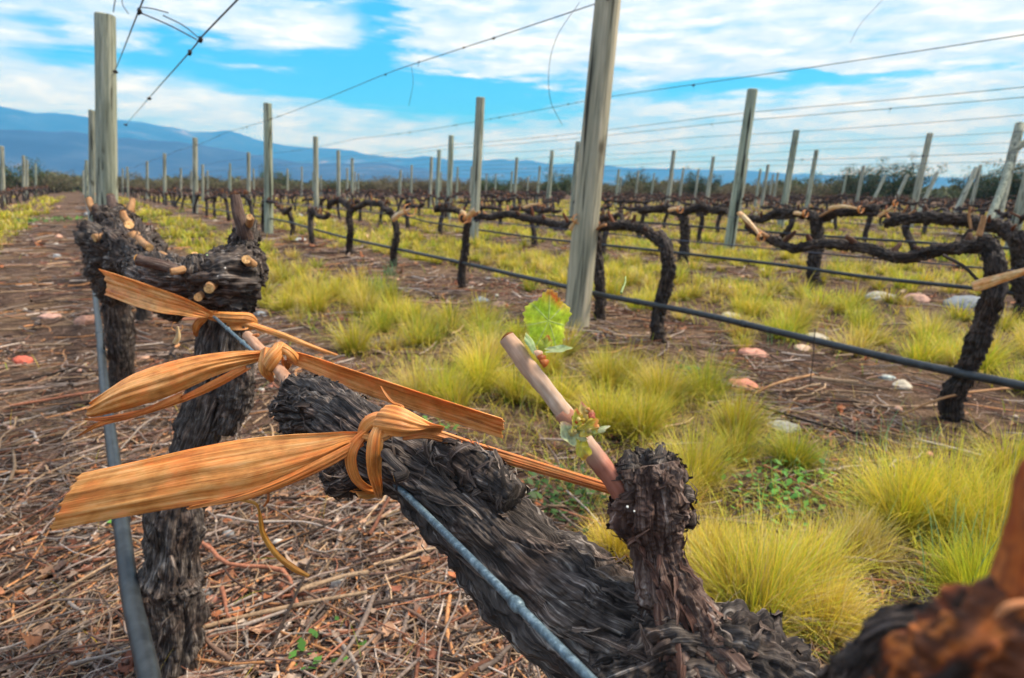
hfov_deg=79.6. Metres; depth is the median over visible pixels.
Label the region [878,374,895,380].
stone
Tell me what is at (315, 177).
trellis post
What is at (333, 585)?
pebbles
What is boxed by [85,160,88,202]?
trellis post
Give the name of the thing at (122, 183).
trellis post
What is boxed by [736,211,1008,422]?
grapevine
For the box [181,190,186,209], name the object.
grapevine
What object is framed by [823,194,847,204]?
grapevine
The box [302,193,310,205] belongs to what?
grapevine
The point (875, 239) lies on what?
drip hose
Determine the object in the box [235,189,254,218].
grapevine
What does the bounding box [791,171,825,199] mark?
shrub
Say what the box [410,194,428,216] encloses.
grapevine
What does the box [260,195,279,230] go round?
grapevine
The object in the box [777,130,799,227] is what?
trellis post
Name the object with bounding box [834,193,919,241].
grapevine
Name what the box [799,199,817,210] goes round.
grapevine
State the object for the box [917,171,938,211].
trellis post
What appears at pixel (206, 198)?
grapevine
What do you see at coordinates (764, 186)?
trellis post
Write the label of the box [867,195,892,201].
grapevine
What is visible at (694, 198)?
grapevine
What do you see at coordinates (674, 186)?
shrub
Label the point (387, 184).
shrub
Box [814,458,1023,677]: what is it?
grapevine
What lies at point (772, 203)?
grapevine
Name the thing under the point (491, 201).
grapevine
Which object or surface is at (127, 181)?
trellis post
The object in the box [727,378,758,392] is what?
stone
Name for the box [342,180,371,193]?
shrub
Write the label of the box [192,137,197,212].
trellis post
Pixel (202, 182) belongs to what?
trellis post
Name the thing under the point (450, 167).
trellis post
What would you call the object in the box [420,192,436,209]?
grapevine
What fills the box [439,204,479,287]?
grapevine
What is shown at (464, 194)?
grapevine
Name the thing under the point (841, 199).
grapevine
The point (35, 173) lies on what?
trellis post
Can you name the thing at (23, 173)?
trellis post
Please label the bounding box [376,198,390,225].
grapevine
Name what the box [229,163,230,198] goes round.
trellis post
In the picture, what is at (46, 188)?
distant vines
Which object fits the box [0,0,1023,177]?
sky
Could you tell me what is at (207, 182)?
trellis post
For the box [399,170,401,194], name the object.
trellis post
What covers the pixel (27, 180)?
trellis post
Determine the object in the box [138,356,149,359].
stone
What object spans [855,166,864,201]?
trellis post
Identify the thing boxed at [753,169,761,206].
trellis post
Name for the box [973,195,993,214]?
grapevine
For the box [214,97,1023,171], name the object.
trellis wire
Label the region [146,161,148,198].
trellis post
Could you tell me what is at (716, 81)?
trellis wire
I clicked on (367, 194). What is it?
grapevine
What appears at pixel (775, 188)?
trellis post
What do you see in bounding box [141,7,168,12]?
wire end
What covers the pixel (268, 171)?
trellis post
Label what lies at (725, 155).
trellis wire
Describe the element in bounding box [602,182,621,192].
shrub
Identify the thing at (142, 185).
shrub
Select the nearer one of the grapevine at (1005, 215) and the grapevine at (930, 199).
the grapevine at (1005, 215)
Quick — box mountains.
[0,106,991,188]
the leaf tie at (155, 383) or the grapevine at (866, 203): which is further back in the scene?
the grapevine at (866, 203)
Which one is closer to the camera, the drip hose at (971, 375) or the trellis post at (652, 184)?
the drip hose at (971, 375)
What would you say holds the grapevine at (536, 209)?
on the ground at (76, 198)
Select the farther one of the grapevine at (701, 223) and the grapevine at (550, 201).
the grapevine at (550, 201)
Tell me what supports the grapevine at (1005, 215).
on the ground at (76, 198)
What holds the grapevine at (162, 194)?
on the ground at (76, 198)
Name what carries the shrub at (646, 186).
on the ground at (76, 198)
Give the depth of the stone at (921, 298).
4.95 m
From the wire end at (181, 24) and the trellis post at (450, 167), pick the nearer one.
the wire end at (181, 24)
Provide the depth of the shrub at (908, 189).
41.04 m
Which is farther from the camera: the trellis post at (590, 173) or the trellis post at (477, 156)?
the trellis post at (477, 156)
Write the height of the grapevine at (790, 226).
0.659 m
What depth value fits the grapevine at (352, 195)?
23.13 m
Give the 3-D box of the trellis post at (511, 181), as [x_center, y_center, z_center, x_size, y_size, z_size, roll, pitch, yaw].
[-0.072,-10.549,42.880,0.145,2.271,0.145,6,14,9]
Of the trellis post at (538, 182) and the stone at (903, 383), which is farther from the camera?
the trellis post at (538, 182)
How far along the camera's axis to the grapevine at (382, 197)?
20.83 m
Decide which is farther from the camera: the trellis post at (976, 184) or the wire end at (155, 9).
the trellis post at (976, 184)
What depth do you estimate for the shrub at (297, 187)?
71.32 m
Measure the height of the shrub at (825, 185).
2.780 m
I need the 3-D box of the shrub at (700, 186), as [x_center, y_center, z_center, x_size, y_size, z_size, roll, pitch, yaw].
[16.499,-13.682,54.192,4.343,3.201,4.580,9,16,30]
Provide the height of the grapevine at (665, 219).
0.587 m
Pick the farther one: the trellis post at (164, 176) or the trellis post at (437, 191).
the trellis post at (164, 176)
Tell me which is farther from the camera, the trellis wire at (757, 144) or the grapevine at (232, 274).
the trellis wire at (757, 144)
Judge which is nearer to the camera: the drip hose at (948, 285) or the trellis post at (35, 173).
the drip hose at (948, 285)
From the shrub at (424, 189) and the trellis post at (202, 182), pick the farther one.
the shrub at (424, 189)
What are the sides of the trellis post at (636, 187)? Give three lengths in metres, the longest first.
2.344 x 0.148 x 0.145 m
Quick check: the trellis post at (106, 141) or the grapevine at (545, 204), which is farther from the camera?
the grapevine at (545, 204)
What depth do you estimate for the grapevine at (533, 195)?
27.26 m
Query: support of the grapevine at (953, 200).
on the ground at (76, 198)
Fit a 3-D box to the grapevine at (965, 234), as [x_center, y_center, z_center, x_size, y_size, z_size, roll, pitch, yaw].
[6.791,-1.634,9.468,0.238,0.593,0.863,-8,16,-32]
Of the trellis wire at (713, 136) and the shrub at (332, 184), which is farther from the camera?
the shrub at (332, 184)
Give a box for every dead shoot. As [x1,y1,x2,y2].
[752,373,814,395]
[809,329,815,384]
[900,387,1012,414]
[942,254,978,280]
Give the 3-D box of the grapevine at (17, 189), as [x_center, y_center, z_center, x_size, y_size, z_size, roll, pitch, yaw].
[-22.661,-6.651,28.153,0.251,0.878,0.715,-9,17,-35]
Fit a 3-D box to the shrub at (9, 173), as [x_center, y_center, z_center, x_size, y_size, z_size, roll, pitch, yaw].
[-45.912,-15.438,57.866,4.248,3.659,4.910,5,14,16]
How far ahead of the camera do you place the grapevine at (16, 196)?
26.95 m
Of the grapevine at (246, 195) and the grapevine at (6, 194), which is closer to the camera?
the grapevine at (246, 195)
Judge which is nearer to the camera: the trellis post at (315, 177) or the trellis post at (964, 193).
the trellis post at (315, 177)
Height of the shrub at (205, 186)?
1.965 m
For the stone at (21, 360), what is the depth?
3.02 m
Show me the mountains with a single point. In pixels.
(12, 119)
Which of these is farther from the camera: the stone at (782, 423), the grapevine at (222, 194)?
the grapevine at (222, 194)
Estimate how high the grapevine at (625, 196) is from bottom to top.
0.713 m
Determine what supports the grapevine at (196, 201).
on the ground at (76, 198)
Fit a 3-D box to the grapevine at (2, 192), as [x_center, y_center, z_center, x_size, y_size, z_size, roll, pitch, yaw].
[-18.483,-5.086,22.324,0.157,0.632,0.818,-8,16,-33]
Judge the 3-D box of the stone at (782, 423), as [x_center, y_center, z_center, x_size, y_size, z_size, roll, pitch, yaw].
[1.002,0.328,2.269,0.108,0.052,0.099,-3,14,-13]
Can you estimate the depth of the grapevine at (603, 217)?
7.89 m
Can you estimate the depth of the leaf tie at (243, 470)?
0.39 m
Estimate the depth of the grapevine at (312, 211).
8.80 m
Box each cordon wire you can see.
[130,188,1012,270]
[188,189,973,229]
[213,316,596,677]
[227,189,1018,219]
[254,189,1008,212]
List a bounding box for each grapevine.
[0,190,4,206]
[3,189,9,205]
[8,186,14,203]
[13,190,19,202]
[14,185,20,202]
[19,187,25,201]
[72,193,168,393]
[120,194,268,677]
[135,222,152,323]
[160,189,164,204]
[164,191,167,205]
[167,189,172,206]
[172,190,176,207]
[173,183,181,208]
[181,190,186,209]
[188,193,192,211]
[193,191,200,212]
[204,194,210,215]
[210,194,217,218]
[215,189,230,220]
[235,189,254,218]
[242,276,819,677]
[248,191,256,207]
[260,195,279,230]
[274,202,295,237]
[278,193,285,206]
[286,191,299,210]
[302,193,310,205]
[302,196,312,213]
[307,206,330,247]
[319,195,329,213]
[326,195,354,255]
[328,194,341,219]
[345,191,355,199]
[349,195,400,266]
[349,198,361,221]
[365,190,371,211]
[374,194,384,212]
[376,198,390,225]
[392,191,408,211]
[403,199,424,229]
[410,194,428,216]
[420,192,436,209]
[432,199,455,234]
[437,195,451,218]
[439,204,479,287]
[457,198,484,204]
[461,191,469,207]
[473,205,606,319]
[478,201,503,237]
[483,190,516,225]
[484,197,494,212]
[507,192,527,210]
[509,204,561,246]
[530,192,540,202]
[532,201,552,227]
[541,197,560,213]
[543,196,564,213]
[596,211,676,344]
[599,208,631,255]
[600,202,611,210]
[601,196,611,211]
[602,194,613,210]
[603,197,643,213]
[613,194,633,206]
[615,203,665,239]
[631,196,659,218]
[637,200,728,267]
[638,195,655,204]
[650,204,668,227]
[653,195,677,214]
[668,197,701,205]
[680,198,729,244]
[684,197,708,216]
[695,196,754,233]
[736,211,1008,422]
[743,210,822,251]
[746,200,880,286]
[760,202,826,236]
[764,201,783,227]
[773,199,796,220]
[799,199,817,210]
[814,199,839,210]
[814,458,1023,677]
[820,192,847,223]
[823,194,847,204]
[832,204,853,230]
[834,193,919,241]
[837,194,852,203]
[850,200,887,221]
[852,205,929,266]
[855,195,880,201]
[865,202,908,225]
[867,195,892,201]
[882,205,1023,320]
[902,201,949,209]
[912,195,947,205]
[916,205,958,234]
[919,198,947,205]
[930,202,956,208]
[939,199,957,211]
[952,204,988,230]
[960,214,979,240]
[963,200,1015,214]
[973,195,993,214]
[994,208,1011,239]
[1009,211,1023,223]
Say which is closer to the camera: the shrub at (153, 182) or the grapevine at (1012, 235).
the grapevine at (1012, 235)
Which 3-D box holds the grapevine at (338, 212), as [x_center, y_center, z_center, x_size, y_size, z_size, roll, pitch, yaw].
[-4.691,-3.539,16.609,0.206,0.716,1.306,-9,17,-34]
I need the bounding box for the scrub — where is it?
[5,170,992,200]
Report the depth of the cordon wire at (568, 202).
12.61 m
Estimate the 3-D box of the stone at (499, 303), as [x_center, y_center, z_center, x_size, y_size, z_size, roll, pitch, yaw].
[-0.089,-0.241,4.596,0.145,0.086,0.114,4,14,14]
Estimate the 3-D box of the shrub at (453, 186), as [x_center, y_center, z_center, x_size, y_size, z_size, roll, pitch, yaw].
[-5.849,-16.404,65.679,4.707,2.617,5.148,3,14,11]
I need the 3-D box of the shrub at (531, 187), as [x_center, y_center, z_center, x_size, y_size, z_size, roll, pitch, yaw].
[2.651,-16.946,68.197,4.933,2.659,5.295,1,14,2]
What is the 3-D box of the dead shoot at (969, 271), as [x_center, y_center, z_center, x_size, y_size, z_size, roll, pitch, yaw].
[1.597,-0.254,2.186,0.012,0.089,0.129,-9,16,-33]
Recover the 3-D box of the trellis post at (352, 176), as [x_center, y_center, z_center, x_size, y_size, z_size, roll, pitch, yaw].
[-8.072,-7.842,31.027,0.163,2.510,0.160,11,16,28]
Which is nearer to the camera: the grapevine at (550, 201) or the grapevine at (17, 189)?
the grapevine at (550, 201)
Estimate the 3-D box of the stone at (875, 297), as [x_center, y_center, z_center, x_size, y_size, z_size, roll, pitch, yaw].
[3.067,-0.336,5.118,0.249,0.107,0.226,-9,16,-33]
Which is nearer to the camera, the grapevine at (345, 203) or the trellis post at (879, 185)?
the grapevine at (345, 203)
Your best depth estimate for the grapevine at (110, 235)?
1.81 m
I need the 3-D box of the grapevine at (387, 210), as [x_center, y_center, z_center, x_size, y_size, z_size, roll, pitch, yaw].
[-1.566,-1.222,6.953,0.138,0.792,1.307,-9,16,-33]
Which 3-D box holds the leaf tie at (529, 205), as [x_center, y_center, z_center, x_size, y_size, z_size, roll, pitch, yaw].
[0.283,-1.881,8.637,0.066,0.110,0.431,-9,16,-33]
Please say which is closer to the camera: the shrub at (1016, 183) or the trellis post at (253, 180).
the shrub at (1016, 183)
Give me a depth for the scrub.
76.40 m
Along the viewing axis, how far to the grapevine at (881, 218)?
15.26 m
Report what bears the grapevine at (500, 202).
on the ground at (76, 198)
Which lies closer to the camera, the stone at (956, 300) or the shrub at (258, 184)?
the stone at (956, 300)
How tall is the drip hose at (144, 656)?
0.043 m
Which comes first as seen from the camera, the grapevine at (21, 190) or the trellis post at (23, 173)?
the grapevine at (21, 190)
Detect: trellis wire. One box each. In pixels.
[113,0,143,73]
[123,0,237,125]
[135,3,594,166]
[183,34,1023,168]
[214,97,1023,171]
[226,87,1023,169]
[234,115,1020,172]
[255,152,1020,177]
[307,131,1023,171]
[320,161,1011,177]
[340,143,997,172]
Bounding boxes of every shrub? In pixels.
[5,157,53,192]
[5,177,29,191]
[16,166,81,192]
[118,171,144,192]
[131,178,171,192]
[141,177,171,190]
[152,174,200,192]
[178,181,209,192]
[198,173,240,193]
[232,174,281,193]
[257,165,292,193]
[289,181,311,193]
[303,180,335,190]
[322,176,345,193]
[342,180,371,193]
[356,174,395,194]
[371,172,418,194]
[392,174,435,194]
[413,176,446,192]
[432,178,469,193]
[459,177,488,190]
[481,174,499,193]
[492,176,513,195]
[517,175,556,196]
[539,167,572,195]
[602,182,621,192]
[603,180,644,197]
[610,165,659,193]
[642,176,685,197]
[656,179,692,196]
[660,181,684,196]
[673,165,723,198]
[710,179,732,198]
[721,182,755,194]
[730,178,773,194]
[752,185,782,199]
[767,180,807,199]
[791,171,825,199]
[801,176,857,201]
[804,177,858,201]
[820,155,890,203]
[854,152,947,203]
[945,159,1021,208]
[966,158,1023,209]
[988,163,1023,199]
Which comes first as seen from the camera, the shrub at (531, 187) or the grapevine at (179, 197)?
the grapevine at (179, 197)
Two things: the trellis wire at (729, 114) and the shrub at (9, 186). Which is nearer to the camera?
the trellis wire at (729, 114)
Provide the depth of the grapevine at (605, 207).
11.73 m
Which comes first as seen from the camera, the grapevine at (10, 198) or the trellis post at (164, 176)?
the grapevine at (10, 198)
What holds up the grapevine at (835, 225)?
on the ground at (76, 198)
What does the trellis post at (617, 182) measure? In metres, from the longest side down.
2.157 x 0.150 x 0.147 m
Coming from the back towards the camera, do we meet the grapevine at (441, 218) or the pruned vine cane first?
the grapevine at (441, 218)
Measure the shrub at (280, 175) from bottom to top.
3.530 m
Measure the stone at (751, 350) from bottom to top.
0.043 m
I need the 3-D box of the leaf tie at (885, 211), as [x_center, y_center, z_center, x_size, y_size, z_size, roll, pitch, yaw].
[3.055,-1.060,5.002,0.051,0.143,0.138,-9,16,-33]
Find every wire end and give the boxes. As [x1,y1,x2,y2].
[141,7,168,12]
[142,13,196,39]
[163,15,198,37]
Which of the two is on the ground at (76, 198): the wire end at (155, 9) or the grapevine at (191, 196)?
the grapevine at (191, 196)
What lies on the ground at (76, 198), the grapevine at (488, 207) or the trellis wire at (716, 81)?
the grapevine at (488, 207)
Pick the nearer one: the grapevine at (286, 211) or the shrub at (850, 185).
the grapevine at (286, 211)
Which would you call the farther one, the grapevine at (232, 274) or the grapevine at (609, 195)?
the grapevine at (609, 195)
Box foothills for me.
[0,130,932,189]
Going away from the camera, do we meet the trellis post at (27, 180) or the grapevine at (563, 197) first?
the grapevine at (563, 197)
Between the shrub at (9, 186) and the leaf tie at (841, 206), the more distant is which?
the shrub at (9, 186)
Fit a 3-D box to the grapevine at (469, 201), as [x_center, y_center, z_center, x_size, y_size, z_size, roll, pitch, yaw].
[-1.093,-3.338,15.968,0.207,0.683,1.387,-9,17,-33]
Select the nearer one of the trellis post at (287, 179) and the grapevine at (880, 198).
the grapevine at (880, 198)
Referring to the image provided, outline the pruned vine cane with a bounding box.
[971,268,1023,290]
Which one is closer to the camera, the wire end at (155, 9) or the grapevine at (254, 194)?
the wire end at (155, 9)
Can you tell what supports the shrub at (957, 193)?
on the ground at (76, 198)
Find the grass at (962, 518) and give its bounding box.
[0,194,1023,677]
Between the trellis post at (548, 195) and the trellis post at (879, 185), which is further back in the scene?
the trellis post at (879, 185)
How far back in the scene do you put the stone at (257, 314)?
4.16 m
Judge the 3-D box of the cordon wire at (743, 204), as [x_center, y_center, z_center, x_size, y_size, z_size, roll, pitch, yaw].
[-6.057,-6.589,27.752,0.006,0.020,56.000,-9,16,-33]
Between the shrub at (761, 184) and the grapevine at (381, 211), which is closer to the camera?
the grapevine at (381, 211)
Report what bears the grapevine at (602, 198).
on the ground at (76, 198)
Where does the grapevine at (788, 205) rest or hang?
on the ground at (76, 198)
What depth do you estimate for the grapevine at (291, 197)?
20.20 m
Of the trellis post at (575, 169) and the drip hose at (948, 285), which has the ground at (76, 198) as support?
the trellis post at (575, 169)
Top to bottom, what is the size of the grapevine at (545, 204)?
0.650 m
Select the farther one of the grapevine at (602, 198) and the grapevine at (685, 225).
the grapevine at (602, 198)
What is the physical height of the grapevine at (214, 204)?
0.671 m
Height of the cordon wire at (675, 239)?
0.020 m
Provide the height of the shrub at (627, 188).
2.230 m
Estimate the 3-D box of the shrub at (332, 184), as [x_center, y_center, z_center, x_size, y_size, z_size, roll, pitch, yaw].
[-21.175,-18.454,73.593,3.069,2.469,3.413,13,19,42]
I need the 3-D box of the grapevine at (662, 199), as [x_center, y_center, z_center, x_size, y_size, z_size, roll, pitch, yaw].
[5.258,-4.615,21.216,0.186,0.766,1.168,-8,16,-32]
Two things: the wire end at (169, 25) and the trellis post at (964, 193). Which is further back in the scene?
the trellis post at (964, 193)
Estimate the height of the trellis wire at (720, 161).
0.149 m
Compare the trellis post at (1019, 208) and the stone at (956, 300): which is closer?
the stone at (956, 300)
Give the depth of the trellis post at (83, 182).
51.01 m
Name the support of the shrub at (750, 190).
on the ground at (76, 198)
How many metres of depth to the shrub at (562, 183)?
65.24 m
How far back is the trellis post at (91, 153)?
12.16 m
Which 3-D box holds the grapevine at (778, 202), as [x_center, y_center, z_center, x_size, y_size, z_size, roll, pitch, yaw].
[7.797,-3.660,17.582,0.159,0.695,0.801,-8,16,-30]
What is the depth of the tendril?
2.69 m
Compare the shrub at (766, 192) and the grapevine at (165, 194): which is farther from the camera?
the shrub at (766, 192)
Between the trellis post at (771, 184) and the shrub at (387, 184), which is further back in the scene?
the shrub at (387, 184)
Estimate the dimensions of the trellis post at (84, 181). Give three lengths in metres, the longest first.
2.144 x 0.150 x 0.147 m
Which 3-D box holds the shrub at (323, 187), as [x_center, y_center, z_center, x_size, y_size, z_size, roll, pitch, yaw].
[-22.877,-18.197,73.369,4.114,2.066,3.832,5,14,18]
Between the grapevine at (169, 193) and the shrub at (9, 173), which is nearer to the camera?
the grapevine at (169, 193)
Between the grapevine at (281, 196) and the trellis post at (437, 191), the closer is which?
the grapevine at (281, 196)
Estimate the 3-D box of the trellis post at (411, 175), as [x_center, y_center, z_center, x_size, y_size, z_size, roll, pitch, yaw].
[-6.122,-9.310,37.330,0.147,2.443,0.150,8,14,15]
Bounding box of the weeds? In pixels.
[1,216,867,669]
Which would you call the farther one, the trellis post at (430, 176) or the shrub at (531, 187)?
the shrub at (531, 187)
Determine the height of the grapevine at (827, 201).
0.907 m
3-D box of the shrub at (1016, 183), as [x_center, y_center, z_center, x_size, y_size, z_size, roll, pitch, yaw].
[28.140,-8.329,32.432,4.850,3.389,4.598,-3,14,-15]
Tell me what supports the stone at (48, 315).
on the ground at (76, 198)
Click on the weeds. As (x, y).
(533, 494)
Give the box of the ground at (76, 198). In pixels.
[0,190,1023,677]
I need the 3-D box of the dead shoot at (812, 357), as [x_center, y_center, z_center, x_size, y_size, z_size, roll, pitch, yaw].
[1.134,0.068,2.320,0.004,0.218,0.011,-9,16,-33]
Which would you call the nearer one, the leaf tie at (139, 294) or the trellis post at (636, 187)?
the leaf tie at (139, 294)
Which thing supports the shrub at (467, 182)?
on the ground at (76, 198)
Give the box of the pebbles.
[7,205,1022,668]
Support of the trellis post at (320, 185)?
on the ground at (76, 198)
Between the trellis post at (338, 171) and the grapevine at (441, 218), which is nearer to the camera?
the grapevine at (441, 218)
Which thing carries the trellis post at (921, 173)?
on the ground at (76, 198)
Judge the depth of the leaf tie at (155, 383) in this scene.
0.60 m
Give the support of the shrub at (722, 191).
on the ground at (76, 198)
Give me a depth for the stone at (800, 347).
3.44 m
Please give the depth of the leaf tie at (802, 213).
5.39 m
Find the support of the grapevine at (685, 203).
on the ground at (76, 198)
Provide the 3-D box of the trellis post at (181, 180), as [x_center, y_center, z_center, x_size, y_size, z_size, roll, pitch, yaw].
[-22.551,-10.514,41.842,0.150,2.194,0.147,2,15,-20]
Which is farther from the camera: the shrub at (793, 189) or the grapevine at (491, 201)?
the shrub at (793, 189)
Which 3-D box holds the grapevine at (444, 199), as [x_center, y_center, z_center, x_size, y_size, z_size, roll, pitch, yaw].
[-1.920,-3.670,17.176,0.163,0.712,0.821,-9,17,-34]
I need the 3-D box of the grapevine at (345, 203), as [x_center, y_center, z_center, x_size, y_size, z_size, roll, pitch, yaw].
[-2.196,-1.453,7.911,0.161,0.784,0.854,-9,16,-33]
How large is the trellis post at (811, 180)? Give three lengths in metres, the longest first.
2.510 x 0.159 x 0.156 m
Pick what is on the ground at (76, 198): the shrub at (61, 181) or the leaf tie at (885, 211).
the shrub at (61, 181)
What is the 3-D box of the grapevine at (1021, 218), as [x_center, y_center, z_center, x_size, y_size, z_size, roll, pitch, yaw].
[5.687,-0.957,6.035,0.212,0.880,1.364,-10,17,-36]
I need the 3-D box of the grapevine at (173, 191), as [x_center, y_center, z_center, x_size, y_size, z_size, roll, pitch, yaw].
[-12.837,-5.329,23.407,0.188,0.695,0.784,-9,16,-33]
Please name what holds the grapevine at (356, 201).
on the ground at (76, 198)
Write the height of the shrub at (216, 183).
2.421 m
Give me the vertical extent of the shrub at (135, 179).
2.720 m
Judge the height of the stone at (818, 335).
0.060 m
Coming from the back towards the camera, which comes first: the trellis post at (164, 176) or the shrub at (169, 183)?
the shrub at (169, 183)
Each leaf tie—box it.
[49,386,609,577]
[75,342,504,437]
[99,269,337,355]
[171,322,182,344]
[391,204,416,221]
[458,208,475,222]
[460,210,470,221]
[523,202,542,208]
[568,214,577,230]
[668,206,683,212]
[737,211,765,241]
[793,210,808,216]
[828,204,864,212]
[877,200,898,216]
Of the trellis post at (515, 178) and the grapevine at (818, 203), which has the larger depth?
the trellis post at (515, 178)
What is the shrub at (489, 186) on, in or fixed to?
on the ground at (76, 198)
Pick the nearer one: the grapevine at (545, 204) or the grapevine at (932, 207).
the grapevine at (545, 204)
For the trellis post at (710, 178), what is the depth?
26.28 m
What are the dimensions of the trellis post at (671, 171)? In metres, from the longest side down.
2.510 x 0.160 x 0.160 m
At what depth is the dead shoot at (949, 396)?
2.30 m
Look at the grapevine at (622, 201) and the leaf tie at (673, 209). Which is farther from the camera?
the grapevine at (622, 201)
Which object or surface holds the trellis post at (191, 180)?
on the ground at (76, 198)
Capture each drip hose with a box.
[86,204,161,677]
[166,200,1023,390]
[245,201,1013,294]
[388,205,1009,249]
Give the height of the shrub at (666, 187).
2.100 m
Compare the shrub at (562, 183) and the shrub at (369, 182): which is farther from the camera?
the shrub at (369, 182)
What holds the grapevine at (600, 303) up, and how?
on the ground at (76, 198)
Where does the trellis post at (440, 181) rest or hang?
on the ground at (76, 198)
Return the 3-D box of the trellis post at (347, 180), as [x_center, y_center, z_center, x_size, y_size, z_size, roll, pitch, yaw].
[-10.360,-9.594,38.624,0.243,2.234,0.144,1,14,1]
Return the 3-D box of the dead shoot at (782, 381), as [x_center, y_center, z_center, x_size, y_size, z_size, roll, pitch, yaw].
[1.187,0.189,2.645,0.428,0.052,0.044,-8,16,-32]
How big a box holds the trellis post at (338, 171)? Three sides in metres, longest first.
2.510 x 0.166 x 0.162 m
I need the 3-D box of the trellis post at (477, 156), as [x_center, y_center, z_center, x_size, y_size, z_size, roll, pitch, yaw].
[-0.575,-2.605,10.005,0.162,2.510,0.166,-1,15,-20]
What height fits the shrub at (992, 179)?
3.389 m
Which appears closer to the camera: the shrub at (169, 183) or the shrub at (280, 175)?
the shrub at (169, 183)
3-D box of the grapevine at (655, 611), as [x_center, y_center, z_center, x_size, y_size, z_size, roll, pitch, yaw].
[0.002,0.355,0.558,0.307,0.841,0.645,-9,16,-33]
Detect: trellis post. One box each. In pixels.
[0,146,5,204]
[22,156,25,197]
[26,160,28,194]
[34,163,36,194]
[82,171,83,194]
[84,165,84,197]
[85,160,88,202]
[88,109,95,221]
[94,12,117,205]
[122,169,123,194]
[126,167,128,196]
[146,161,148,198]
[163,153,166,198]
[180,168,181,196]
[190,170,191,192]
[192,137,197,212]
[201,164,203,201]
[207,170,208,195]
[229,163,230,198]
[247,152,250,205]
[253,169,254,188]
[263,103,272,233]
[286,169,288,199]
[301,166,302,196]
[313,136,318,209]
[320,175,321,195]
[336,150,340,208]
[346,168,347,199]
[350,158,353,198]
[354,172,355,190]
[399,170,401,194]
[410,165,412,199]
[428,157,432,204]
[435,150,440,205]
[440,172,441,190]
[446,135,453,219]
[455,167,458,199]
[469,97,484,240]
[469,166,471,197]
[510,171,512,191]
[512,157,517,206]
[536,166,540,202]
[546,150,553,206]
[565,0,620,328]
[569,141,579,219]
[614,169,619,204]
[635,170,638,197]
[650,173,654,199]
[665,150,675,203]
[677,168,684,205]
[693,169,699,202]
[705,157,714,201]
[723,88,757,249]
[740,159,748,210]
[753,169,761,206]
[759,164,769,210]
[769,174,773,195]
[773,172,778,202]
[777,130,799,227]
[804,150,818,206]
[841,174,846,200]
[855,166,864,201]
[871,175,885,201]
[895,174,908,198]
[911,133,932,228]
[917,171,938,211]
[953,167,978,211]
[967,165,982,211]
[984,122,1023,234]
[1003,174,1023,251]
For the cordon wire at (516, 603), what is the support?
attached to the trellis post at (91, 153)
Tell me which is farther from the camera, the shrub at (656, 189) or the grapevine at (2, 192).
the shrub at (656, 189)
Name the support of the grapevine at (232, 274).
on the ground at (76, 198)
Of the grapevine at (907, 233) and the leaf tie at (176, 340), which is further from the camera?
the grapevine at (907, 233)
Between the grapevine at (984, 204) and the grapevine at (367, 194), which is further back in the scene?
the grapevine at (367, 194)
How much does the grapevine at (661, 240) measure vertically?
0.756 m
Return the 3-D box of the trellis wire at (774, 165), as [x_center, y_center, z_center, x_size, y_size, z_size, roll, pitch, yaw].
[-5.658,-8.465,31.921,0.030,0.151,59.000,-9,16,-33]
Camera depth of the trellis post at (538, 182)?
35.78 m
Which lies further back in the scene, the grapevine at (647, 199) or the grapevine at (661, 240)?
the grapevine at (647, 199)
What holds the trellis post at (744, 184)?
on the ground at (76, 198)
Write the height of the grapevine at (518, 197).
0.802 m
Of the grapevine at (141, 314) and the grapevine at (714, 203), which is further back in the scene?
the grapevine at (714, 203)
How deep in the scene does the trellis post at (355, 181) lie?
52.48 m
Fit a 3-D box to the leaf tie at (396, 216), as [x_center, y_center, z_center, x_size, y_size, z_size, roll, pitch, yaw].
[-1.057,-1.207,5.889,0.115,0.188,0.445,-9,16,-33]
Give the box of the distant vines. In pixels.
[5,184,987,204]
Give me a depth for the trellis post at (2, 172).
23.95 m
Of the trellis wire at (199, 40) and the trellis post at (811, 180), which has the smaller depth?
the trellis wire at (199, 40)
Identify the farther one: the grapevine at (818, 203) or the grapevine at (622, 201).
the grapevine at (818, 203)
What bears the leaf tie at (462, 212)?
attached to the grapevine at (461, 273)
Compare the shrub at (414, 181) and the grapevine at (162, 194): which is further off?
the shrub at (414, 181)
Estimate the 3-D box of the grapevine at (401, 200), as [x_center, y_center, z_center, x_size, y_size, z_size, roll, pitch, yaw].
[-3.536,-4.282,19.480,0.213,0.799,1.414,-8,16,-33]
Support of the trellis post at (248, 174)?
on the ground at (76, 198)
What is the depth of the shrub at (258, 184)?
64.40 m
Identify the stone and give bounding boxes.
[12,356,33,363]
[38,313,61,318]
[74,315,94,324]
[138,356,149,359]
[253,311,267,316]
[473,296,488,301]
[491,301,508,307]
[721,312,739,317]
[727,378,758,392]
[737,347,768,357]
[768,420,800,432]
[794,344,811,350]
[806,332,828,338]
[863,291,895,300]
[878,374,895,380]
[892,379,911,389]
[903,293,930,302]
[943,295,979,309]
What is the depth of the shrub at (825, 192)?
47.86 m
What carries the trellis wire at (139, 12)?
attached to the trellis post at (106, 141)
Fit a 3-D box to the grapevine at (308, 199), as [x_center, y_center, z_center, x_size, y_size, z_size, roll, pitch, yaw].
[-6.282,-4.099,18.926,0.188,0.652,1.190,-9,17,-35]

